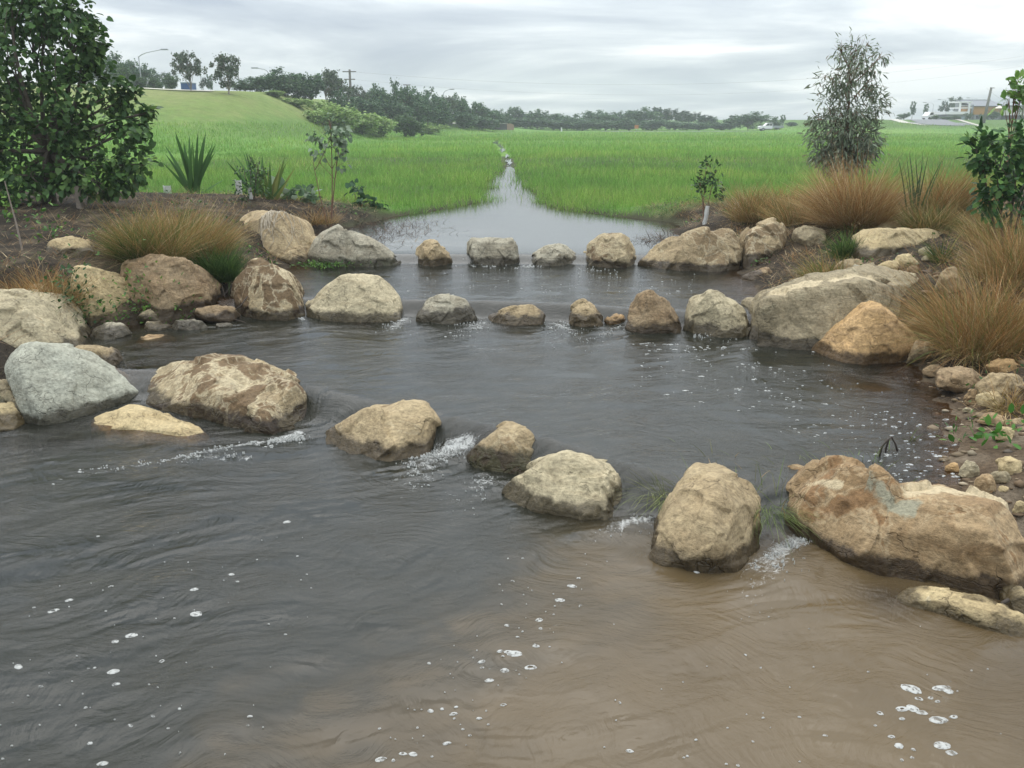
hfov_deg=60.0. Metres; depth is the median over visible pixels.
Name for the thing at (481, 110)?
tree
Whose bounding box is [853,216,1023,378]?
tussock
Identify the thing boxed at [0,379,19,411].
boulder
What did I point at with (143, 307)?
weed
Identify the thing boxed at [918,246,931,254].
stone
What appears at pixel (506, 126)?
culvert
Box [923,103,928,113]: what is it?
tree
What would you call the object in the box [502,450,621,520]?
boulder
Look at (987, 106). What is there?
power pole
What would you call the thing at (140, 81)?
bush
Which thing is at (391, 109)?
tree
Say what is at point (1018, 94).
sapling
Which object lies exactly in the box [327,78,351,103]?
tree
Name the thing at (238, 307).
twig
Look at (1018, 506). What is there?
stone
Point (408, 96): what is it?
tree
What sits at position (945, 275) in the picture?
stone
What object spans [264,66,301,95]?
tree
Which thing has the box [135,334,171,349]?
stone
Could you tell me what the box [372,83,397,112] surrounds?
tree
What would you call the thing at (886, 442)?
twig
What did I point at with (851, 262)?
stone
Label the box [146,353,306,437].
boulder
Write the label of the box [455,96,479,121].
tree
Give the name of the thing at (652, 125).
tree
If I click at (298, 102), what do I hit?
bush
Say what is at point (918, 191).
spear lily
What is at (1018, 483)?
gravel
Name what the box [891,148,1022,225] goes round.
tussock
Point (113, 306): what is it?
weed
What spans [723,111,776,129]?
tree
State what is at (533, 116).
tree
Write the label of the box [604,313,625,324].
stone
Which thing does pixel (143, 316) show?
stone
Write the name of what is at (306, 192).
weed
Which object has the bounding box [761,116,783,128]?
tree
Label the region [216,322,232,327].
stone
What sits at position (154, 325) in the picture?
stone
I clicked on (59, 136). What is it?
leafy tree
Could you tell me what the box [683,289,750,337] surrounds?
boulder
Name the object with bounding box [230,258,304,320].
boulder
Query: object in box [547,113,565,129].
tree
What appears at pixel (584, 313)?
boulder
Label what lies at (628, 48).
sky
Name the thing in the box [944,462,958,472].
stone
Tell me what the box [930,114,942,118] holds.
bush
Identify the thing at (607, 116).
tree
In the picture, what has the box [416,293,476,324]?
boulder
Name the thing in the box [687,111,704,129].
tree
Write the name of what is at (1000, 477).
stone
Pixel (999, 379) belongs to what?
stone
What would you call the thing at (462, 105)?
tree
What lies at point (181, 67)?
tree
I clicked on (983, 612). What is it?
boulder
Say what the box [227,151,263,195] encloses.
spear lily
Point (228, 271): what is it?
tussock
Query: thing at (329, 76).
tree
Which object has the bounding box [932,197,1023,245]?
tussock
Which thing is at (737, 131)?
road
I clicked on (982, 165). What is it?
shrub
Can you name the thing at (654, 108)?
tree
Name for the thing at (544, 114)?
tree
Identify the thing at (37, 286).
tussock
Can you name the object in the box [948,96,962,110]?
tree
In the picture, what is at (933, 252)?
tussock
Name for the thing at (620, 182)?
field grass
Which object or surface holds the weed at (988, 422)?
on the ground at (196, 108)
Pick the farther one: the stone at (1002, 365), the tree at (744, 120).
the tree at (744, 120)
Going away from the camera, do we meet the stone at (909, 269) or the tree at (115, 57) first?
the stone at (909, 269)
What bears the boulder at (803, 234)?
on the ground at (196, 108)
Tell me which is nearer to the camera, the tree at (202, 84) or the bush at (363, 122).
the bush at (363, 122)
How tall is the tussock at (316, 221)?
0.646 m
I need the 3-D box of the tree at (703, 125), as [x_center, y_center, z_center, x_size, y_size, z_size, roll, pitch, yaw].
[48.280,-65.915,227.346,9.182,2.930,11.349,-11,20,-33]
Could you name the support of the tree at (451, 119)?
on the ground at (196, 108)
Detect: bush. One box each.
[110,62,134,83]
[133,77,149,87]
[146,77,162,87]
[163,75,180,88]
[258,90,285,96]
[283,98,311,107]
[302,109,331,122]
[305,100,338,110]
[314,103,365,130]
[343,116,372,131]
[348,109,382,134]
[366,115,398,137]
[391,113,427,136]
[421,124,449,133]
[784,122,797,125]
[896,112,910,119]
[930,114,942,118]
[963,112,974,119]
[987,110,999,119]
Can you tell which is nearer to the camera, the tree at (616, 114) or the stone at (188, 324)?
the stone at (188, 324)
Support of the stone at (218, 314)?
on the ground at (196, 108)
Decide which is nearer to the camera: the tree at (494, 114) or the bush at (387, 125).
the bush at (387, 125)
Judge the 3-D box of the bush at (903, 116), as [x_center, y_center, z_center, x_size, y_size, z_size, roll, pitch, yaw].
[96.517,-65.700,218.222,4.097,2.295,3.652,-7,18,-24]
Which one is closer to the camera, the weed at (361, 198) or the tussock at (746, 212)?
the tussock at (746, 212)
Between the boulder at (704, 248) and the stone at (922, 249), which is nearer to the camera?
the stone at (922, 249)
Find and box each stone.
[90,322,131,339]
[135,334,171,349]
[136,309,161,323]
[144,321,171,330]
[172,319,206,330]
[194,305,240,322]
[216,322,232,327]
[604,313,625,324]
[739,227,749,244]
[834,259,862,269]
[877,260,899,269]
[893,253,919,267]
[906,266,918,272]
[906,317,926,332]
[906,340,934,363]
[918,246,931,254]
[921,256,933,261]
[922,365,943,377]
[935,266,964,292]
[935,366,980,392]
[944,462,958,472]
[958,460,979,477]
[962,407,971,412]
[963,389,976,405]
[974,474,996,493]
[975,372,1023,396]
[975,391,1004,408]
[977,412,1008,426]
[985,358,1018,372]
[991,471,1010,483]
[995,426,1014,440]
[995,456,1022,474]
[998,485,1008,491]
[1009,418,1023,424]
[1012,500,1023,512]
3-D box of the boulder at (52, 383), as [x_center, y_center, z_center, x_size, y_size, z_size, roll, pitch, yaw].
[-4.442,-0.007,9.383,1.058,1.082,1.799,9,19,29]
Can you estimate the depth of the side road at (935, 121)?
200.59 m
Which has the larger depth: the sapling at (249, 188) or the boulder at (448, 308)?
the sapling at (249, 188)
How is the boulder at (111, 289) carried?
on the ground at (196, 108)
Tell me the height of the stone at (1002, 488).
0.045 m
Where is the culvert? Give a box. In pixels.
[479,123,513,129]
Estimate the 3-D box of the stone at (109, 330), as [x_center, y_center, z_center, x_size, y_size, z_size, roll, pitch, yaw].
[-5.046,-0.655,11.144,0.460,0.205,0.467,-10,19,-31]
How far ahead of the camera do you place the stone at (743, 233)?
15.62 m
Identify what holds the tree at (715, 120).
on the ground at (196, 108)
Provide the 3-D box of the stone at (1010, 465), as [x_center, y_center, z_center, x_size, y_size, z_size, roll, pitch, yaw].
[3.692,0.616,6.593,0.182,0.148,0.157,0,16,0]
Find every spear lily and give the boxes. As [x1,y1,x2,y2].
[163,132,224,193]
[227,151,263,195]
[254,158,298,199]
[898,152,943,220]
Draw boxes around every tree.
[0,0,163,206]
[75,68,95,84]
[92,55,109,84]
[99,51,129,84]
[125,58,139,86]
[135,63,157,87]
[152,68,165,87]
[160,72,175,88]
[169,50,207,89]
[198,77,210,89]
[206,74,213,89]
[209,53,240,93]
[231,78,262,90]
[241,76,267,91]
[252,72,285,91]
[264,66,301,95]
[283,72,312,97]
[292,73,325,99]
[313,67,345,101]
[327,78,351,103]
[327,88,355,113]
[345,96,386,117]
[346,85,370,108]
[355,87,385,109]
[370,98,415,120]
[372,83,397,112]
[383,77,404,118]
[399,85,417,117]
[402,97,430,123]
[404,86,431,121]
[423,86,442,124]
[428,92,452,124]
[434,109,459,125]
[441,95,457,125]
[447,110,480,127]
[451,92,468,113]
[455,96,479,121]
[470,102,491,118]
[471,114,502,129]
[477,105,503,121]
[489,109,511,123]
[501,106,528,126]
[504,117,533,127]
[518,118,561,129]
[524,109,542,120]
[538,110,552,127]
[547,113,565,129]
[547,118,578,129]
[553,113,583,128]
[566,120,603,130]
[572,113,590,129]
[580,110,605,129]
[587,119,622,130]
[595,110,620,127]
[606,110,624,128]
[609,117,647,130]
[618,109,642,129]
[625,106,665,122]
[634,119,673,130]
[650,106,669,129]
[655,120,701,129]
[658,108,683,120]
[671,111,696,121]
[682,121,716,129]
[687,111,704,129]
[697,115,714,123]
[704,116,724,129]
[709,123,736,129]
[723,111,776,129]
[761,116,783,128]
[779,115,785,125]
[798,26,894,186]
[910,101,916,114]
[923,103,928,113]
[938,101,949,111]
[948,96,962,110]
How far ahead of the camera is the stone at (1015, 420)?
7.64 m
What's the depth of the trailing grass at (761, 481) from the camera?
6.50 m
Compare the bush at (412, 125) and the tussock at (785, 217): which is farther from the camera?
the bush at (412, 125)
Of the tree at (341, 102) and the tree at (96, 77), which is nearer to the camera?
the tree at (341, 102)
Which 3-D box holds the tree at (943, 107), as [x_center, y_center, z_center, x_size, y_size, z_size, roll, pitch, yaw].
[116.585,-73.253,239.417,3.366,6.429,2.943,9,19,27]
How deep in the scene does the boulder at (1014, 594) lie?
5.28 m
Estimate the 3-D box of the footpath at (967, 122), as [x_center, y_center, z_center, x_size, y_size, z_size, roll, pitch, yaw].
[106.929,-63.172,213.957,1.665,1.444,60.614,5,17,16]
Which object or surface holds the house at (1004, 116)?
on the ground at (196, 108)
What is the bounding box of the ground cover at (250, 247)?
[0,188,1023,388]
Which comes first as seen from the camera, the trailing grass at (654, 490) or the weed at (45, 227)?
the trailing grass at (654, 490)
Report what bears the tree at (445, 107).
on the ground at (196, 108)
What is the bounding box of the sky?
[1,0,1023,120]
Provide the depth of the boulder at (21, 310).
10.45 m
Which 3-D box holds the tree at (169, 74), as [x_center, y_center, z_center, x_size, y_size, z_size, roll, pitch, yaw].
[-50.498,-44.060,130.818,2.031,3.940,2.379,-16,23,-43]
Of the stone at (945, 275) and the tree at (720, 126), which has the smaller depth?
the stone at (945, 275)
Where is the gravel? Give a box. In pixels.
[898,261,1023,519]
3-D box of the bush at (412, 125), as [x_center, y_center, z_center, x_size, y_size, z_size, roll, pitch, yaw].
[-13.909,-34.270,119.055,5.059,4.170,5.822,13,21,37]
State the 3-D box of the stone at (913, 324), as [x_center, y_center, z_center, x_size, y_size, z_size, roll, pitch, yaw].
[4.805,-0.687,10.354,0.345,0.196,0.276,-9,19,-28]
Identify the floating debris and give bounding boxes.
[342,212,687,249]
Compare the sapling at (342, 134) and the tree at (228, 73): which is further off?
the tree at (228, 73)
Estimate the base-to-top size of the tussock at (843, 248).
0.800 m
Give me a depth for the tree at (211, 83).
137.32 m
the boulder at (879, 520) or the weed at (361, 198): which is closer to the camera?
the boulder at (879, 520)
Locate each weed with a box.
[0,138,57,222]
[3,188,96,241]
[40,243,104,337]
[78,277,143,329]
[96,239,201,323]
[271,176,322,203]
[291,258,370,268]
[343,178,388,208]
[935,400,975,441]
[948,403,1023,449]
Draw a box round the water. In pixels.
[0,158,1023,767]
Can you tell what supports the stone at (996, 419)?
on the ground at (196, 108)
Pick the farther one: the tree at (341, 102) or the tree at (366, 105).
the tree at (366, 105)
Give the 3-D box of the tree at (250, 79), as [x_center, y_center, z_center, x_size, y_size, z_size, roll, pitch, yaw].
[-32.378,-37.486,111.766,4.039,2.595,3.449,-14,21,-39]
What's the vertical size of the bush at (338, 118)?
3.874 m
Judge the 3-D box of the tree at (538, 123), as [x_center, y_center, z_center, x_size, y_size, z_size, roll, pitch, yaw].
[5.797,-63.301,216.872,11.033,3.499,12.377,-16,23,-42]
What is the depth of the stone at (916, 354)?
9.68 m
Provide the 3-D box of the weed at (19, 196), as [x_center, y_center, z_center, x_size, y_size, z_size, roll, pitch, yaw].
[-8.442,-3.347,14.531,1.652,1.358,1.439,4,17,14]
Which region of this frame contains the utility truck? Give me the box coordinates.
[757,122,783,130]
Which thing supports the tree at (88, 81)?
on the ground at (196, 108)
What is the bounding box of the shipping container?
[180,82,196,89]
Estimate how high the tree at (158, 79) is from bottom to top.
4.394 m
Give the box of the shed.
[934,112,966,119]
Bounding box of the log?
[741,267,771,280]
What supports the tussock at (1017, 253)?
on the ground at (196, 108)
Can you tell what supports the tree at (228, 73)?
on the ground at (196, 108)
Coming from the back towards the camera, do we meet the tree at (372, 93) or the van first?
the van
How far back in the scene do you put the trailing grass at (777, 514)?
6.08 m
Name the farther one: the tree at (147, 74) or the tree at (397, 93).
the tree at (397, 93)
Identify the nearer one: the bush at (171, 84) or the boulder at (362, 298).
the boulder at (362, 298)
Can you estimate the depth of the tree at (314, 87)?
109.29 m
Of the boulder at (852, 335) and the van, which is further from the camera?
the van
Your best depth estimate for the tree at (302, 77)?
109.50 m
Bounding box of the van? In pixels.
[921,112,935,118]
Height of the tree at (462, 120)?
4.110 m
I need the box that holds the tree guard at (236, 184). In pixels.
[235,180,241,194]
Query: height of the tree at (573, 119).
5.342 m
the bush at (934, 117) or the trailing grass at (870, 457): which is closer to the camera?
the trailing grass at (870, 457)
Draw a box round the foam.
[0,264,988,766]
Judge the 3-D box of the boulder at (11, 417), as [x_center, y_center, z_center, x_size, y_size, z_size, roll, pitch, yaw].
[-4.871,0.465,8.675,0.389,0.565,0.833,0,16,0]
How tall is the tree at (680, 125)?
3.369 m
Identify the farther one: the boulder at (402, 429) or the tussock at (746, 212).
the tussock at (746, 212)
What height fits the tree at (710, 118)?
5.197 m
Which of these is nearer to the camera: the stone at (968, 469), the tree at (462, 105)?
the stone at (968, 469)
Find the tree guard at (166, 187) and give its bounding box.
[163,185,171,192]
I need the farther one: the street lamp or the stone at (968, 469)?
the street lamp
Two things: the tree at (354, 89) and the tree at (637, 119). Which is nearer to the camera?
the tree at (354, 89)
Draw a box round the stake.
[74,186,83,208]
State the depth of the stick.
12.36 m
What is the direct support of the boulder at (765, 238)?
on the ground at (196, 108)
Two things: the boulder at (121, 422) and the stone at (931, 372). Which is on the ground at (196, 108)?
the boulder at (121, 422)
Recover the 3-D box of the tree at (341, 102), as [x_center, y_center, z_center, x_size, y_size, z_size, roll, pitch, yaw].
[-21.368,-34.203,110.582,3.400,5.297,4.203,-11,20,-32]
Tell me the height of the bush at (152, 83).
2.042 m
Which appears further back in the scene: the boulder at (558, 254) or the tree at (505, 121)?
the tree at (505, 121)
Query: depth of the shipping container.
106.28 m
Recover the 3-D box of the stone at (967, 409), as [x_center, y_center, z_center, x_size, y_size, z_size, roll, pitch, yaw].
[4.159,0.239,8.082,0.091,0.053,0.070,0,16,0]
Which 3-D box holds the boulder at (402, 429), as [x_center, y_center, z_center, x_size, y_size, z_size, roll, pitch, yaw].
[-1.247,0.533,8.153,1.242,0.780,1.098,5,17,16]
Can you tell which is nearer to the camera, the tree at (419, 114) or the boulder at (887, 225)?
the boulder at (887, 225)
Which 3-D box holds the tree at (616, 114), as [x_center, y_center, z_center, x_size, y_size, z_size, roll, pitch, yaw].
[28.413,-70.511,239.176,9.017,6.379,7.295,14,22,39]
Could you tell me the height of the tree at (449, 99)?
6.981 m
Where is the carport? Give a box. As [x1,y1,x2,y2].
[949,101,972,119]
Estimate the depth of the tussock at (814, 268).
12.45 m
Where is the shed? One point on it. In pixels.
(945, 114)
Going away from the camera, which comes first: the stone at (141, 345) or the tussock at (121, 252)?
the stone at (141, 345)
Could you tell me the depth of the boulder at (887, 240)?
13.32 m
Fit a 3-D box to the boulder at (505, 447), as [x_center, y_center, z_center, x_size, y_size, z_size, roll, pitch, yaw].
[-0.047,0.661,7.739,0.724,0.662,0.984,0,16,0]
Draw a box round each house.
[954,100,1001,119]
[999,105,1023,119]
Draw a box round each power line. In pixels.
[355,67,1012,94]
[361,59,999,84]
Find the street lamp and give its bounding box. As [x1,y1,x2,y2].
[138,49,167,76]
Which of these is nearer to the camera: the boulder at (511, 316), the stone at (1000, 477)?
the stone at (1000, 477)
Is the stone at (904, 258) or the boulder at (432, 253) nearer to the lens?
the stone at (904, 258)
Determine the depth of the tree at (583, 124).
217.56 m
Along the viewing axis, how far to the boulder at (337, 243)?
15.32 m
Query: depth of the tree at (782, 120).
229.82 m
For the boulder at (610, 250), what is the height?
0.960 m
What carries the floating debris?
on the water
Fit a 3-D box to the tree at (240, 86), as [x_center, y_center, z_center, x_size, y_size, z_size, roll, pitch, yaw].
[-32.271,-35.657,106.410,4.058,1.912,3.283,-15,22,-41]
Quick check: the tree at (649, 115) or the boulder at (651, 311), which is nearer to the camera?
the boulder at (651, 311)
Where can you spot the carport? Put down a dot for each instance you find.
(968, 107)
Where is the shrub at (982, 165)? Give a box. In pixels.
[954,107,1023,252]
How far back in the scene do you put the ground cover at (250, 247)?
16.12 m
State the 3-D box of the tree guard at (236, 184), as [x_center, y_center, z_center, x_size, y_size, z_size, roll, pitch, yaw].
[-6.336,-4.537,20.586,0.144,0.417,0.066,0,16,0]
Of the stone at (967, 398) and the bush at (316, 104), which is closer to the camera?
the stone at (967, 398)
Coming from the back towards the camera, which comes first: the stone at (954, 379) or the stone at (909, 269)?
the stone at (909, 269)
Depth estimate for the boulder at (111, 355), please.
9.82 m
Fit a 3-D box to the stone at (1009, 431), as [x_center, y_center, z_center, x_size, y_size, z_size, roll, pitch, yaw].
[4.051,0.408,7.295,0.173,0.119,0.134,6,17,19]
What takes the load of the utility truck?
on the road at (737, 131)
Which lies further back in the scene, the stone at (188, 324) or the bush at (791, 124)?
the bush at (791, 124)
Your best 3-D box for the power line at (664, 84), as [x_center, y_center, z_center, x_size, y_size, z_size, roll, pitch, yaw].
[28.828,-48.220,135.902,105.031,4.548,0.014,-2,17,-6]
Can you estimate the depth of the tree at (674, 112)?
243.01 m
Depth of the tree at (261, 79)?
106.06 m
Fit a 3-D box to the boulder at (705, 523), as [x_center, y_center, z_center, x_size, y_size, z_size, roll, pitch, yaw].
[1.385,1.024,6.296,0.746,0.853,1.283,5,17,17]
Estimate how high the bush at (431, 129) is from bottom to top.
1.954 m
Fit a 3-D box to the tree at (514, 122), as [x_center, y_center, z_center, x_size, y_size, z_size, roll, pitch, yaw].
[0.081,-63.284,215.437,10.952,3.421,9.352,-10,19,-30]
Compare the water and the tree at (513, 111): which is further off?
the tree at (513, 111)
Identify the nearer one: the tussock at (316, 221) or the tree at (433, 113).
the tussock at (316, 221)
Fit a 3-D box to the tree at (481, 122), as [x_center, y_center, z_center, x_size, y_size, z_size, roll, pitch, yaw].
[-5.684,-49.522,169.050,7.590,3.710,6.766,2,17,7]
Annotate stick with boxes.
[4,181,22,249]
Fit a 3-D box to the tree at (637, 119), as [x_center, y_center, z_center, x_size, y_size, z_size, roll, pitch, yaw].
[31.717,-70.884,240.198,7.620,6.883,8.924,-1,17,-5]
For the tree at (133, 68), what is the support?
on the ground at (196, 108)
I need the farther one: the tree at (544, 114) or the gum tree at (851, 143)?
the tree at (544, 114)
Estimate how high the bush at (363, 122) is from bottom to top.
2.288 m
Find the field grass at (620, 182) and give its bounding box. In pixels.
[0,120,1023,217]
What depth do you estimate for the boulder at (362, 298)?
12.01 m
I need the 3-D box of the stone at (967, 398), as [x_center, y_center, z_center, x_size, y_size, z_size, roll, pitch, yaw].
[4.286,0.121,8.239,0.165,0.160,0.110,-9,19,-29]
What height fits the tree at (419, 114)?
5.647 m
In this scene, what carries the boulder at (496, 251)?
on the ground at (196, 108)
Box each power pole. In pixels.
[342,69,355,103]
[983,87,991,122]
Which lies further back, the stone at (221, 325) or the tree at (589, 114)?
the tree at (589, 114)
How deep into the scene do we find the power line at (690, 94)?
135.16 m
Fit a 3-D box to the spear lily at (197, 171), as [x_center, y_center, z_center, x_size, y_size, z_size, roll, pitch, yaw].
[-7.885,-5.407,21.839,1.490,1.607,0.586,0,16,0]
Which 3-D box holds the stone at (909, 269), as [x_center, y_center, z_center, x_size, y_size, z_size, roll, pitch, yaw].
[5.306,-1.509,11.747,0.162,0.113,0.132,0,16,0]
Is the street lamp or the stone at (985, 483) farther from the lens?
the street lamp
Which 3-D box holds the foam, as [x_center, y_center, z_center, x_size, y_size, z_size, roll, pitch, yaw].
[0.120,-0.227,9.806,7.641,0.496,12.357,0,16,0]
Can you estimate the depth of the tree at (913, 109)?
225.24 m
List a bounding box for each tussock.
[0,252,91,311]
[6,265,106,311]
[62,183,235,277]
[86,207,176,269]
[151,193,269,259]
[179,227,259,285]
[292,204,347,224]
[706,171,806,228]
[751,177,830,226]
[774,141,945,243]
[780,250,860,280]
[812,220,877,259]
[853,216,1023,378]
[877,185,971,233]
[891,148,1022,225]
[910,231,968,264]
[922,196,1023,296]
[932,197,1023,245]
[972,359,1023,426]
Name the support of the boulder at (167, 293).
on the ground at (196, 108)
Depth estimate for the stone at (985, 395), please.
8.00 m
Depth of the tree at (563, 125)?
217.10 m
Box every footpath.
[889,119,922,124]
[955,119,977,125]
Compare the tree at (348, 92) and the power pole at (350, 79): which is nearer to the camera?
the tree at (348, 92)
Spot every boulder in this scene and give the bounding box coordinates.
[0,289,90,347]
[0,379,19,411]
[0,402,31,448]
[4,341,138,451]
[46,236,97,257]
[69,265,129,326]
[76,345,128,372]
[91,404,209,443]
[120,254,223,324]
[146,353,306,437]
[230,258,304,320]
[240,209,316,265]
[305,273,402,326]
[308,224,400,271]
[326,399,440,461]
[415,239,452,266]
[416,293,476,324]
[466,421,534,474]
[467,237,519,265]
[488,304,545,327]
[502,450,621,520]
[531,243,576,265]
[569,298,602,326]
[583,233,636,267]
[625,290,681,333]
[638,226,743,279]
[649,462,761,573]
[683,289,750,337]
[740,263,918,349]
[742,217,790,269]
[784,455,1023,605]
[791,225,825,245]
[811,300,919,387]
[849,227,947,259]
[870,219,903,228]
[894,585,1023,636]
[999,585,1023,613]
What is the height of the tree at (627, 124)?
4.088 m
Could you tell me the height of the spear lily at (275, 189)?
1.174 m
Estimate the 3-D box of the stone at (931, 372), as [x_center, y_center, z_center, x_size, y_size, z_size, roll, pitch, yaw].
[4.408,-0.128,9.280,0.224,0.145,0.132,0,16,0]
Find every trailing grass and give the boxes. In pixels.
[610,466,679,520]
[667,437,825,526]
[751,486,821,559]
[803,439,931,481]
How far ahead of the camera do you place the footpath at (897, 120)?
200.12 m
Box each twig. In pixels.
[234,296,247,321]
[879,436,898,454]
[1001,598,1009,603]
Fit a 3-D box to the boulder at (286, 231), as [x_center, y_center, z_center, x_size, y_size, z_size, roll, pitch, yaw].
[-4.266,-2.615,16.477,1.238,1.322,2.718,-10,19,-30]
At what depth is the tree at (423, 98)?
142.66 m
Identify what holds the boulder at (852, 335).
on the ground at (196, 108)
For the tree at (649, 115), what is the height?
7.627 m
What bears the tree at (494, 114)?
on the ground at (196, 108)
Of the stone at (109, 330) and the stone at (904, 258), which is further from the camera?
the stone at (904, 258)
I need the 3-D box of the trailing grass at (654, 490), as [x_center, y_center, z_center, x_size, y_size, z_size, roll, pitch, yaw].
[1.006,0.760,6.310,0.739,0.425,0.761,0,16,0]
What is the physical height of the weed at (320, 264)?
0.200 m
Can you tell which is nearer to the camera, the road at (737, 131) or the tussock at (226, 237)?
the tussock at (226, 237)
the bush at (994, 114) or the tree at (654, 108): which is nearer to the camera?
the bush at (994, 114)
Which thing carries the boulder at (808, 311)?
on the ground at (196, 108)
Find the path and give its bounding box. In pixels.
[75,84,215,90]
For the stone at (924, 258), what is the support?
on the ground at (196, 108)
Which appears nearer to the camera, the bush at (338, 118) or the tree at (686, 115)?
the bush at (338, 118)
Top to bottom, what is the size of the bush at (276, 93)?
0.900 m
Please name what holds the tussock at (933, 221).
on the ground at (196, 108)
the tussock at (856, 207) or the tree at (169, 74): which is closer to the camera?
the tussock at (856, 207)
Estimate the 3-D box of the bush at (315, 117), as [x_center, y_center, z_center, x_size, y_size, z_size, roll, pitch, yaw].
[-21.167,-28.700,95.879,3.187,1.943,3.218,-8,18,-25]
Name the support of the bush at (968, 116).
on the ground at (196, 108)
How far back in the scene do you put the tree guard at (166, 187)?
21.58 m
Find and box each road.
[601,122,972,131]
[902,119,964,125]
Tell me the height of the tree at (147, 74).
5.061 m
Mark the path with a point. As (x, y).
(179, 89)
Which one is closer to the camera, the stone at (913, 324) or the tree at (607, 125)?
the stone at (913, 324)
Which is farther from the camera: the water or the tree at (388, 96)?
the tree at (388, 96)
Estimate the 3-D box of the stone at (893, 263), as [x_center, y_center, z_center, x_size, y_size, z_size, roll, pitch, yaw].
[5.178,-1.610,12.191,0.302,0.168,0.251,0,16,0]
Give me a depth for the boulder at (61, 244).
12.53 m
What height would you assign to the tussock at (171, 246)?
1.592 m
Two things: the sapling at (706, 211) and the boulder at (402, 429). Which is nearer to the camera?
the boulder at (402, 429)
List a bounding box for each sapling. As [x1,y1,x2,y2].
[231,157,273,200]
[305,112,352,226]
[690,155,727,224]
[988,68,1023,195]
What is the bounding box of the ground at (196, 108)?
[0,82,1023,551]
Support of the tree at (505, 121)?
on the ground at (196, 108)
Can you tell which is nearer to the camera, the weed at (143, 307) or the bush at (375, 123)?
the weed at (143, 307)
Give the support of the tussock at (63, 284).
on the ground at (196, 108)
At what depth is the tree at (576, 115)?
233.52 m

